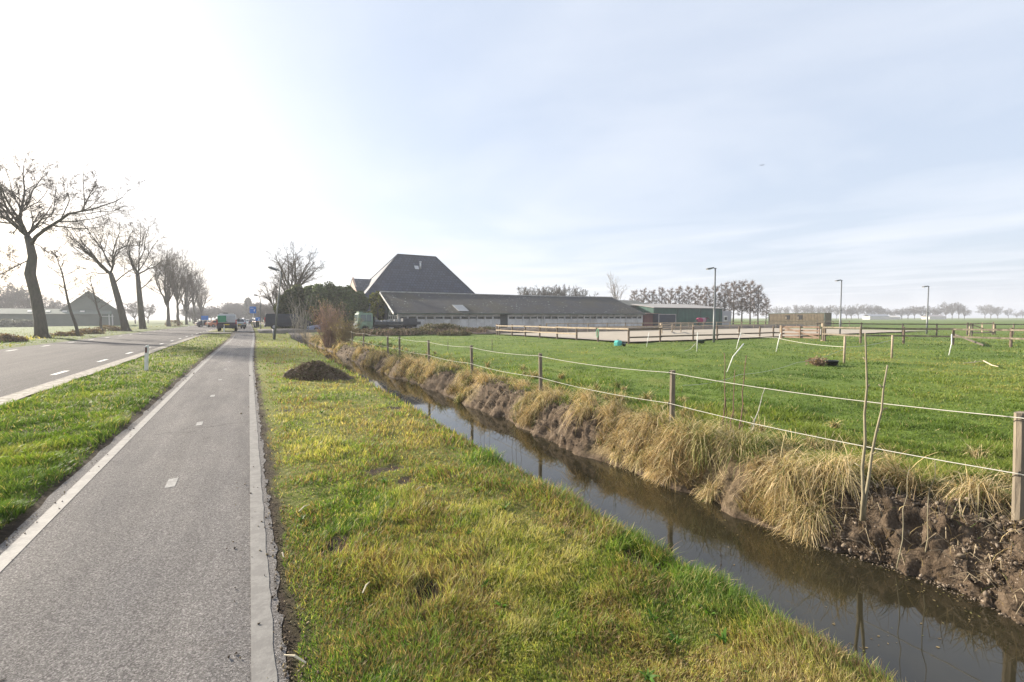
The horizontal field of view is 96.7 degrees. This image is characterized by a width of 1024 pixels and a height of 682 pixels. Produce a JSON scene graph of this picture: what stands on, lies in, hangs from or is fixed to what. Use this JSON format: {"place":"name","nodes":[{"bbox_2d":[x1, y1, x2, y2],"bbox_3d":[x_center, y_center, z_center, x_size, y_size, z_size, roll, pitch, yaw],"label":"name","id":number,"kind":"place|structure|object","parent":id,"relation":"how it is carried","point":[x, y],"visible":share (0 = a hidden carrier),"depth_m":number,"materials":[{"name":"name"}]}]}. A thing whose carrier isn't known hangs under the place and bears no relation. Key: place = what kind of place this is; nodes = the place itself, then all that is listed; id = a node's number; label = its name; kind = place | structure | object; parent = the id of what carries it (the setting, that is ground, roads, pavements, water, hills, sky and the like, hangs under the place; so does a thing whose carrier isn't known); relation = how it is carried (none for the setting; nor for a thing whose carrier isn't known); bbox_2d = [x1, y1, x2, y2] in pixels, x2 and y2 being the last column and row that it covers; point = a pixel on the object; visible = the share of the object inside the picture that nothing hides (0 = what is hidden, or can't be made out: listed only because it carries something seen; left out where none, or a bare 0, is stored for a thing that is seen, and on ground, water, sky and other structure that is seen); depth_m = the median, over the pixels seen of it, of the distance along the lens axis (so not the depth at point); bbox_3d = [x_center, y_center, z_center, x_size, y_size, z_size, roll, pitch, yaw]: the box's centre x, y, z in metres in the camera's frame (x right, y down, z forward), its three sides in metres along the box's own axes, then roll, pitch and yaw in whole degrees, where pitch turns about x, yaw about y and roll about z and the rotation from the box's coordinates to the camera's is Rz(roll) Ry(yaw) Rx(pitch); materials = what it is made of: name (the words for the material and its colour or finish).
{"place":"outdoors","nodes":[
{"label":"outdoors","id":0,"kind":"place"},
{"bbox_2d":[0,323,194,349],"bbox_3d":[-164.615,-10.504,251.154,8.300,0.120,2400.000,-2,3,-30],"label":"roadside verge","id":1,"kind":"structure","parent":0,"point":[105,334],"depth_m":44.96,"materials":[{"name":"green plant"}]},
{"bbox_2d":[0,333,28,342],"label":"scrub","id":2,"kind":"object","parent":1,"relation":"on","point":[9,337],"visible":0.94,"depth_m":34.28,"materials":[{"name":"brown plant"}]},
{"bbox_2d":[45,246,88,335],"bbox_3d":[-44.805,-4.908,45.824,2.942,9.440,2.833,1,3,13],"label":"roadside tree","id":3,"kind":"object","parent":1,"relation":"on","point":[70,310],"visible":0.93,"depth_m":45.72,"materials":[{"name":"brown plant"}]},
{"bbox_2d":[0,146,151,337],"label":"roadside tree","id":4,"kind":"object","parent":1,"relation":"on","point":[38,313],"visible":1,"depth_m":41.70,"materials":[{"name":"brown plant"}]},
{"bbox_2d":[69,327,105,333],"bbox_3d":[-49.258,-1.203,52.786,2.266,1.056,3.211,1,3,29],"label":"scrub","id":5,"kind":"object","parent":1,"relation":"on","point":[94,330],"visible":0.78,"depth_m":52.83,"materials":[{"name":"brown plant"}]},
{"bbox_2d":[84,274,112,330],"bbox_3d":[-53.946,-4.814,59.382,3.645,7.936,3.034,2,4,38],"label":"roadside tree","id":6,"kind":"object","parent":1,"relation":"on","point":[98,311],"visible":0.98,"depth_m":59.37,"materials":[{"name":"brown plant"}]},
{"bbox_2d":[57,206,154,330],"bbox_3d":[-56.070,-9.773,64.168,11.342,17.483,12.701,-2,3,-30],"label":"roadside tree","id":7,"kind":"object","parent":1,"relation":"on","point":[124,324],"visible":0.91,"depth_m":62.84,"materials":[{"name":"brown plant"}]},
{"bbox_2d":[105,211,187,328],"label":"roadside tree","id":8,"kind":"object","parent":1,"relation":"on","point":[140,307],"visible":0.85,"depth_m":77.83,"materials":[{"name":"brown plant"}]},
{"bbox_2d":[141,244,190,326],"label":"roadside tree","id":9,"kind":"object","parent":1,"relation":"on","point":[167,297],"visible":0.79,"depth_m":101.54,"materials":[{"name":"brown plant"}]},
{"bbox_2d":[149,235,198,325],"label":"roadside tree","id":10,"kind":"object","parent":1,"relation":"on","point":[176,294],"visible":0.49,"depth_m":116.10,"materials":[{"name":"brown plant"}]},
{"bbox_2d":[170,260,206,324],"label":"roadside tree","id":11,"kind":"object","parent":1,"relation":"on","point":[186,300],"visible":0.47,"depth_m":130.85,"materials":[{"name":"brown plant"}]},
{"bbox_2d":[178,260,208,323],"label":"roadside tree","id":12,"kind":"object","parent":1,"relation":"on","point":[199,286],"visible":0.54,"depth_m":151.55,"materials":[{"name":"brown plant"}]},
{"bbox_2d":[194,280,215,319],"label":"roadside tree","id":13,"kind":"object","parent":1,"relation":"on","point":[203,299],"visible":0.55,"depth_m":172.16,"materials":[{"name":"brown plant"}]},
{"bbox_2d":[0,319,214,334],"bbox_3d":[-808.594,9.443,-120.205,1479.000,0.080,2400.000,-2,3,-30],"label":"field","id":14,"kind":"structure","parent":0,"point":[60,329],"depth_m":94.21,"materials":[{"name":"green plant"}]},
{"bbox_2d":[0,284,22,307],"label":"bare tree","id":15,"kind":"object","parent":14,"relation":"on","point":[9,300],"visible":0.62,"depth_m":165.71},
{"bbox_2d":[0,318,32,326],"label":"brushwood stack","id":16,"kind":"object","parent":14,"relation":"on","point":[6,322],"visible":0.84,"depth_m":99.33,"materials":[{"name":"brown plant"}]},
{"bbox_2d":[0,282,43,307],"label":"bare tree","id":17,"kind":"object","parent":14,"relation":"on","point":[6,289],"visible":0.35,"depth_m":170.57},
{"bbox_2d":[10,319,33,326],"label":"brushwood stack","id":18,"kind":"object","parent":14,"relation":"on","point":[24,324],"visible":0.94,"depth_m":100.23,"materials":[{"name":"brown plant"}]},
{"bbox_2d":[0,290,46,308],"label":"bare tree","id":19,"kind":"object","parent":14,"relation":"on","point":[26,304],"visible":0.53,"depth_m":157.37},
{"bbox_2d":[43,296,66,308],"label":"bare tree","id":20,"kind":"object","parent":14,"relation":"on","point":[53,305],"visible":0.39,"depth_m":189.61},
{"bbox_2d":[0,291,119,325],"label":"grey barn","id":21,"kind":"structure","parent":14,"relation":"on","point":[84,311],"depth_m":117.45,"materials":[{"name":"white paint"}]},
{"bbox_2d":[123,301,147,323],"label":"bare tree","id":22,"kind":"object","parent":14,"relation":"on","point":[132,310],"visible":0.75,"depth_m":168.87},
{"bbox_2d":[0,326,216,400],"bbox_3d":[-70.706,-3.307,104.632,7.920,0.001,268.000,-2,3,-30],"label":"road","id":23,"kind":"structure","parent":0,"point":[24,368],"depth_m":22.98,"materials":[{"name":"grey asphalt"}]},
{"bbox_2d":[0,336,197,403],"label":"road edge line","id":24,"kind":"object","parent":23,"relation":"on","point":[27,392],"visible":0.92,"depth_m":13.59,"materials":[{"name":"white paint"}]},
{"bbox_2d":[0,328,234,543],"bbox_3d":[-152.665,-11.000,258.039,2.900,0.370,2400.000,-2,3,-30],"label":"verge","id":25,"kind":"structure","parent":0,"point":[8,530],"depth_m":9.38,"materials":[{"name":"green plant"}]},
{"bbox_2d":[144,345,148,369],"bbox_3d":[-12.399,0.612,15.443,0.200,0.968,0.090,0,3,0],"label":"reflector post","id":26,"kind":"object","parent":25,"relation":"on","point":[146,360],"visible":0.9,"depth_m":15.41,"materials":[{"name":"white plastic"}]},
{"bbox_2d":[0,324,288,681],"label":"cycle path","id":27,"kind":"structure","parent":0,"point":[124,565],"depth_m":3.38,"materials":[{"name":"grey asphalt"}]},
{"bbox_2d":[0,333,235,571],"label":"path edge line","id":28,"kind":"object","parent":27,"relation":"on","point":[16,547],"visible":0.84,"depth_m":4.71,"materials":[{"name":"white paint"}]},
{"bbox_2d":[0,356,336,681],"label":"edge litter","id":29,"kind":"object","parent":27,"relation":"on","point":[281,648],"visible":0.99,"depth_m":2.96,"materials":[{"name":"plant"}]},
{"bbox_2d":[165,332,244,487],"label":"path centre dashes","id":30,"kind":"object","parent":27,"relation":"on","point":[172,482],"visible":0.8,"depth_m":5.05,"materials":[{"name":"white paint"}]},
{"bbox_2d":[249,324,276,681],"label":"path edge line","id":31,"kind":"object","parent":27,"relation":"on","point":[263,666],"visible":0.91,"depth_m":3.18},
{"bbox_2d":[199,330,233,333],"bbox_3d":[-34.100,-1.103,53.067,2.700,0.060,16.000,-2,3,-30],"label":"parking apron","id":32,"kind":"object","parent":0,"point":[213,332],"visible":0.64,"depth_m":48.33,"materials":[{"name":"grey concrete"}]},
{"bbox_2d":[216,313,239,330],"bbox_3d":[-34.187,-2.288,54.705,2.460,2.140,5.340,-2,3,-30],"label":"work van","id":33,"kind":"object","parent":32,"relation":"on","point":[227,320],"visible":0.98,"depth_m":52.59,"materials":[{"name":"white paint"}]},
{"bbox_2d":[261,323,302,342],"bbox_3d":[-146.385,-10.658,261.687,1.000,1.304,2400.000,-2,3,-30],"label":"ditch bed","id":34,"kind":"object","parent":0,"point":[299,339],"visible":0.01,"depth_m":46.88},
{"bbox_2d":[257,278,288,313],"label":"bare tree","id":35,"kind":"object","parent":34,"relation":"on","point":[274,293],"visible":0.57,"depth_m":81.01,"materials":[{"name":"grey plant"}]},
{"bbox_2d":[286,301,304,338],"bbox_3d":[-21.693,-2.119,45.860,1.953,3.812,2.136,1,3,26],"label":"sapling","id":36,"kind":"object","parent":34,"relation":"on","point":[295,333],"visible":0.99,"depth_m":45.66,"materials":[{"name":"brown plant"}]},
{"bbox_2d":[257,328,345,333],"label":"driveway","id":37,"kind":"structure","parent":0,"point":[282,331],"depth_m":50.80,"materials":[{"name":"grey asphalt"}]},
{"bbox_2d":[264,314,310,328],"bbox_3d":[-28.606,-2.486,58.026,5.272,1.955,2.366,-2,3,-30],"label":"black van","id":38,"kind":"object","parent":37,"relation":"on","point":[282,320],"visible":0.68,"depth_m":56.87,"materials":[{"name":"paint"}]},
{"bbox_2d":[0,0,1023,319],"label":"sky","id":39,"kind":"structure","parent":0,"point":[511,144],"materials":[{"name":"white"}]},
{"bbox_2d":[249,324,902,681],"bbox_3d":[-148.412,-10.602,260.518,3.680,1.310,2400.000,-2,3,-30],"label":"verge","id":40,"kind":"structure","parent":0,"point":[278,504],"depth_m":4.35,"materials":[{"name":"green plant"}]},
{"bbox_2d":[243,297,252,319],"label":"columnar tree","id":41,"kind":"object","parent":40,"relation":"on","point":[247,304],"visible":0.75,"depth_m":269.85,"materials":[{"name":"grey plant"}]},
{"bbox_2d":[267,266,281,339],"bbox_3d":[-20.671,-3.184,39.775,1.255,6.680,0.228,0,3,1],"label":"street lamp","id":42,"kind":"object","parent":40,"relation":"on","point":[274,330],"visible":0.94,"depth_m":39.72,"materials":[{"name":"grey metal"}]},
{"bbox_2d":[281,359,354,380],"bbox_3d":[-6.019,0.868,14.053,2.147,0.641,1.617,-1,3,-10],"label":"cuttings heap","id":43,"kind":"object","parent":40,"relation":"on","point":[312,369],"visible":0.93,"depth_m":13.73,"materials":[{"name":"soil"}]},
{"bbox_2d":[273,386,777,681],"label":"verge weeds","id":44,"kind":"object","parent":40,"relation":"on","point":[650,676],"visible":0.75,"depth_m":2.78,"materials":[{"name":"green plant"}]},
{"bbox_2d":[261,322,1023,624],"bbox_3d":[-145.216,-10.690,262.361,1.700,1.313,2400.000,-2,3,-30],"label":"ditch bank","id":45,"kind":"structure","parent":0,"point":[915,517],"depth_m":4.68,"materials":[{"name":"soil"}]},
{"bbox_2d":[273,289,301,328],"bbox_3d":[-31.122,-4.295,63.674,4.279,6.264,4.788,-2,3,-30],"label":"evergreen tree","id":46,"kind":"object","parent":45,"relation":"on","point":[284,298],"visible":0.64,"depth_m":62.67,"materials":[{"name":"green plant"}]},
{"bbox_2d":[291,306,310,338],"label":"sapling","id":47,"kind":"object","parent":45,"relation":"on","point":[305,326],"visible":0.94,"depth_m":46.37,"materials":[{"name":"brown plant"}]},
{"bbox_2d":[307,296,352,347],"bbox_3d":[-13.342,-1.447,33.391,3.169,3.878,3.778,-2,3,-30],"label":"willow shrub","id":48,"kind":"object","parent":45,"relation":"on","point":[329,337],"visible":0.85,"depth_m":33.51,"materials":[{"name":"brown plant"}]},
{"bbox_2d":[328,314,368,343],"bbox_3d":[-11.618,-0.847,32.396,2.908,2.376,2.567,-1,3,-11],"label":"willow shrub","id":49,"kind":"object","parent":45,"relation":"on","point":[344,334],"visible":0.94,"depth_m":32.23,"materials":[{"name":"beige plant"}]},
{"bbox_2d":[338,347,1023,625],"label":"soil clods","id":50,"kind":"object","parent":45,"relation":"on","point":[995,574],"visible":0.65,"depth_m":4.39,"materials":[{"name":"brown soil"}]},
{"bbox_2d":[338,343,1023,612],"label":"dead stalks","id":51,"kind":"object","parent":45,"relation":"on","point":[959,505],"visible":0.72,"depth_m":4.93,"materials":[{"name":"brown plant"}]},
{"bbox_2d":[342,331,1023,521],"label":"ditch fence","id":52,"kind":"object","parent":45,"relation":"on","point":[1017,509],"visible":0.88,"depth_m":4.33,"materials":[{"name":"brown wood"}]},
{"bbox_2d":[855,333,887,520],"bbox_3d":[3.591,0.865,4.527,0.268,1.886,0.090,0,3,10],"label":"bare sapling","id":53,"kind":"object","parent":45,"relation":"on","point":[864,497],"visible":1,"depth_m":4.53,"materials":[{"name":"brown plant"}]},
{"bbox_2d":[896,465,935,568],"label":"dead reed stems","id":54,"kind":"object","parent":45,"relation":"on","point":[927,519],"visible":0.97,"depth_m":4.29,"materials":[{"name":"beige plant"}]},
{"bbox_2d":[263,318,1023,504],"bbox_3d":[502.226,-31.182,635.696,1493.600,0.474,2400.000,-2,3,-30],"label":"meadow","id":55,"kind":"structure","parent":0,"point":[541,349],"depth_m":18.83,"materials":[{"name":"green plant"}]},
{"bbox_2d":[265,241,326,291],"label":"bare tree","id":56,"kind":"object","parent":55,"relation":"on","point":[301,276],"visible":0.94,"depth_m":75.20,"materials":[{"name":"brown plant"}]},
{"bbox_2d":[285,284,316,328],"bbox_3d":[-30.992,-4.783,65.937,5.252,6.974,5.803,-2,3,-30],"label":"evergreen tree","id":57,"kind":"object","parent":55,"relation":"on","point":[298,289],"visible":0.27,"depth_m":64.78,"materials":[{"name":"green plant"}]},
{"bbox_2d":[304,283,335,322],"bbox_3d":[-27.958,-4.894,66.055,4.928,7.123,5.675,-2,3,-30],"label":"evergreen tree","id":58,"kind":"object","parent":55,"relation":"on","point":[319,290],"visible":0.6,"depth_m":64.67,"materials":[{"name":"green plant"}]},
{"bbox_2d":[315,281,346,324],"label":"evergreen tree","id":59,"kind":"object","parent":55,"relation":"on","point":[332,289],"visible":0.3,"depth_m":67.16,"materials":[{"name":"green plant"}]},
{"bbox_2d":[335,285,365,325],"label":"evergreen tree","id":60,"kind":"object","parent":55,"relation":"on","point":[349,297],"visible":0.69,"depth_m":66.78,"materials":[{"name":"green plant"}]},
{"bbox_2d":[356,290,369,311],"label":"evergreen tree","id":61,"kind":"object","parent":55,"relation":"on","point":[363,300],"visible":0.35,"depth_m":69.31,"materials":[{"name":"green plant"}]},
{"bbox_2d":[366,291,385,328],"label":"bush","id":62,"kind":"object","parent":55,"relation":"on","point":[375,298],"visible":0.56,"depth_m":67.18,"materials":[{"name":"green plant"}]},
{"bbox_2d":[350,254,474,311],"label":"pyramid farmhouse","id":63,"kind":"object","parent":55,"relation":"on","point":[409,273],"visible":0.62,"depth_m":87.97,"materials":[{"name":"grey tile"}]},
{"bbox_2d":[402,327,435,335],"bbox_3d":[-10.227,-1.097,50.114,4.127,0.940,3.408,-2,3,-30],"label":"bramble bush","id":64,"kind":"object","parent":55,"relation":"on","point":[420,331],"visible":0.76,"depth_m":49.48,"materials":[{"name":"brown plant"}]},
{"bbox_2d":[435,330,473,335],"bbox_3d":[-6.128,-0.889,48.549,3.609,0.706,3.259,1,3,16],"label":"bramble bush","id":65,"kind":"object","parent":55,"relation":"on","point":[451,333],"visible":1,"depth_m":47.91,"materials":[{"name":"brown plant"}]},
{"bbox_2d":[356,325,655,335],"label":"dead weeds","id":66,"kind":"object","parent":55,"relation":"on","point":[406,333],"visible":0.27,"depth_m":49.20,"materials":[{"name":"brown plant"}]},
{"bbox_2d":[496,324,629,343],"bbox_3d":[3.348,-0.732,41.187,0.224,1.424,20.123,-2,3,-30],"label":"paddock fence","id":67,"kind":"object","parent":55,"relation":"on","point":[539,326],"visible":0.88,"depth_m":40.12,"materials":[{"name":"wood"}]},
{"bbox_2d":[606,272,625,299],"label":"poplar tree","id":68,"kind":"object","parent":55,"relation":"on","point":[613,292],"visible":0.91,"depth_m":119.35,"materials":[{"name":"grey plant"}]},
{"bbox_2d":[643,313,660,325],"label":"maroon shed","id":69,"kind":"structure","parent":55,"relation":"on","point":[647,319],"depth_m":82.95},
{"bbox_2d":[654,288,668,303],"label":"alder tree","id":70,"kind":"object","parent":55,"relation":"on","point":[661,300],"visible":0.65,"depth_m":120.94,"materials":[{"name":"grey plant"}]},
{"bbox_2d":[671,285,686,303],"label":"alder tree","id":71,"kind":"object","parent":55,"relation":"on","point":[679,295],"visible":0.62,"depth_m":118.67,"materials":[{"name":"grey plant"}]},
{"bbox_2d":[632,304,730,325],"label":"green hall","id":72,"kind":"structure","parent":55,"relation":"on","point":[688,312],"depth_m":100.40,"materials":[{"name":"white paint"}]},
{"bbox_2d":[681,285,698,304],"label":"alder tree","id":73,"kind":"object","parent":55,"relation":"on","point":[689,297],"visible":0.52,"depth_m":122.55,"materials":[{"name":"grey plant"}]},
{"bbox_2d":[546,320,849,331],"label":"paddock fence","id":74,"kind":"object","parent":55,"relation":"on","point":[703,325],"visible":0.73,"depth_m":67.43,"materials":[{"name":"brown wood"}]},
{"bbox_2d":[629,325,779,341],"bbox_3d":[16.581,-0.536,37.295,19.155,1.366,0.218,-2,3,-30],"label":"paddock fence","id":75,"kind":"object","parent":55,"relation":"on","point":[717,334],"visible":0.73,"depth_m":35.96,"materials":[{"name":"wood"}]},
{"bbox_2d":[698,287,715,305],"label":"alder tree","id":76,"kind":"object","parent":55,"relation":"on","point":[705,301],"visible":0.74,"depth_m":118.35,"materials":[{"name":"grey plant"}]},
{"bbox_2d":[706,267,716,342],"bbox_3d":[14.783,-2.594,33.812,0.728,5.733,0.300,0,3,0],"label":"arena light","id":77,"kind":"object","parent":55,"relation":"on","point":[714,313],"visible":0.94,"depth_m":33.75,"materials":[{"name":"grey metal"}]},
{"bbox_2d":[705,285,725,310],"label":"alder tree","id":78,"kind":"object","parent":55,"relation":"on","point":[717,290],"visible":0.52,"depth_m":119.57,"materials":[{"name":"grey plant"}]},
{"bbox_2d":[715,281,736,311],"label":"alder tree","id":79,"kind":"object","parent":55,"relation":"on","point":[725,295],"visible":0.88,"depth_m":118.13,"materials":[{"name":"grey plant"}]},
{"bbox_2d":[720,353,746,430],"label":"dead reed stems","id":80,"kind":"object","parent":55,"relation":"on","point":[722,422],"visible":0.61,"depth_m":7.45,"materials":[{"name":"beige plant"}]},
{"bbox_2d":[727,281,745,323],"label":"alder tree","id":81,"kind":"object","parent":55,"relation":"on","point":[734,289],"visible":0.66,"depth_m":121.55,"materials":[{"name":"grey plant"}]},
{"bbox_2d":[730,279,753,323],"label":"alder tree","id":82,"kind":"object","parent":55,"relation":"on","point":[745,303],"visible":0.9,"depth_m":120.17,"materials":[{"name":"grey plant"}]},
{"bbox_2d":[740,281,762,323],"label":"alder tree","id":83,"kind":"object","parent":55,"relation":"on","point":[751,291],"visible":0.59,"depth_m":124.32,"materials":[{"name":"grey plant"}]},
{"bbox_2d":[748,284,767,323],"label":"alder tree","id":84,"kind":"object","parent":55,"relation":"on","point":[758,311],"visible":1,"depth_m":118.18,"materials":[{"name":"grey plant"}]},
{"bbox_2d":[768,313,831,325],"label":"stable container","id":85,"kind":"object","parent":55,"relation":"on","point":[821,317],"visible":0.75,"depth_m":98.79,"materials":[{"name":"brown wood"}]},
{"bbox_2d":[780,323,824,340],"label":"field gate","id":86,"kind":"structure","parent":55,"relation":"on","point":[787,328],"depth_m":37.12,"materials":[{"name":"beige wood"}]},
{"bbox_2d":[805,355,827,365],"bbox_3d":[11.746,0.759,17.467,0.784,0.553,0.774,-2,3,-30],"label":"dead weed clump","id":87,"kind":"object","parent":55,"relation":"on","point":[818,361],"visible":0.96,"depth_m":17.41,"materials":[{"name":"brown plant"}]},
{"bbox_2d":[816,323,973,335],"bbox_3d":[39.529,-1.177,47.691,12.718,1.509,0.408,2,3,31],"label":"paddock fence","id":88,"kind":"object","parent":55,"relation":"on","point":[902,324],"visible":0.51,"depth_m":47.12,"materials":[{"name":"wood"}]},
{"bbox_2d":[823,326,1023,346],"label":"paddock fence","id":89,"kind":"object","parent":55,"relation":"on","point":[903,335],"visible":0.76,"depth_m":31.00,"materials":[{"name":"brown wood"}]},
{"bbox_2d":[966,322,994,334],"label":"field gate","id":90,"kind":"structure","parent":55,"relation":"on","point":[992,323],"depth_m":47.61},
{"bbox_2d":[472,324,820,333],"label":"earth bank","id":91,"kind":"structure","parent":0,"point":[695,327],"depth_m":62.58,"materials":[{"name":"soil"}]},
{"bbox_2d":[302,342,1023,681],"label":"ditch water","id":92,"kind":"structure","parent":0,"point":[864,602],"depth_m":4.34,"materials":[{"name":"grey liquid"}]},
{"bbox_2d":[308,333,1023,612],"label":"dry bank grass","id":93,"kind":"structure","parent":0,"point":[729,449],"depth_m":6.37,"materials":[{"name":"beige plant"}]},
{"bbox_2d":[506,328,916,341],"bbox_3d":[26.050,-1.069,54.694,52.000,0.001,20.949,-2,3,-30],"label":"riding arena","id":94,"kind":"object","parent":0,"point":[614,335],"visible":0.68,"depth_m":50.04},
{"bbox_2d":[862,314,889,319],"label":"distant farmhouse","id":95,"kind":"object","parent":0,"point":[875,317],"visible":1,"depth_m":375.62,"materials":[{"name":"white"}]},
{"label":"farm yard","id":96,"kind":"structure","parent":0,"visible":0},
{"bbox_2d":[354,312,420,329],"bbox_3d":[-15.355,-2.304,55.985,7.779,2.560,2.310,-2,3,-30],"label":"flatbed truck","id":97,"kind":"object","parent":96,"relation":"on","point":[368,319],"visible":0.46,"depth_m":54.25,"materials":[{"name":"green paint"}]},
{"bbox_2d":[375,291,645,328],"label":"long barn","id":98,"kind":"structure","parent":96,"relation":"on","point":[469,310],"depth_m":69.78,"materials":[{"name":"concrete"}]},
{"bbox_2d":[653,314,675,325],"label":"storage container","id":99,"kind":"object","parent":96,"relation":"on","point":[657,318],"visible":0.59,"depth_m":83.32,"materials":[{"name":"grey metal"}]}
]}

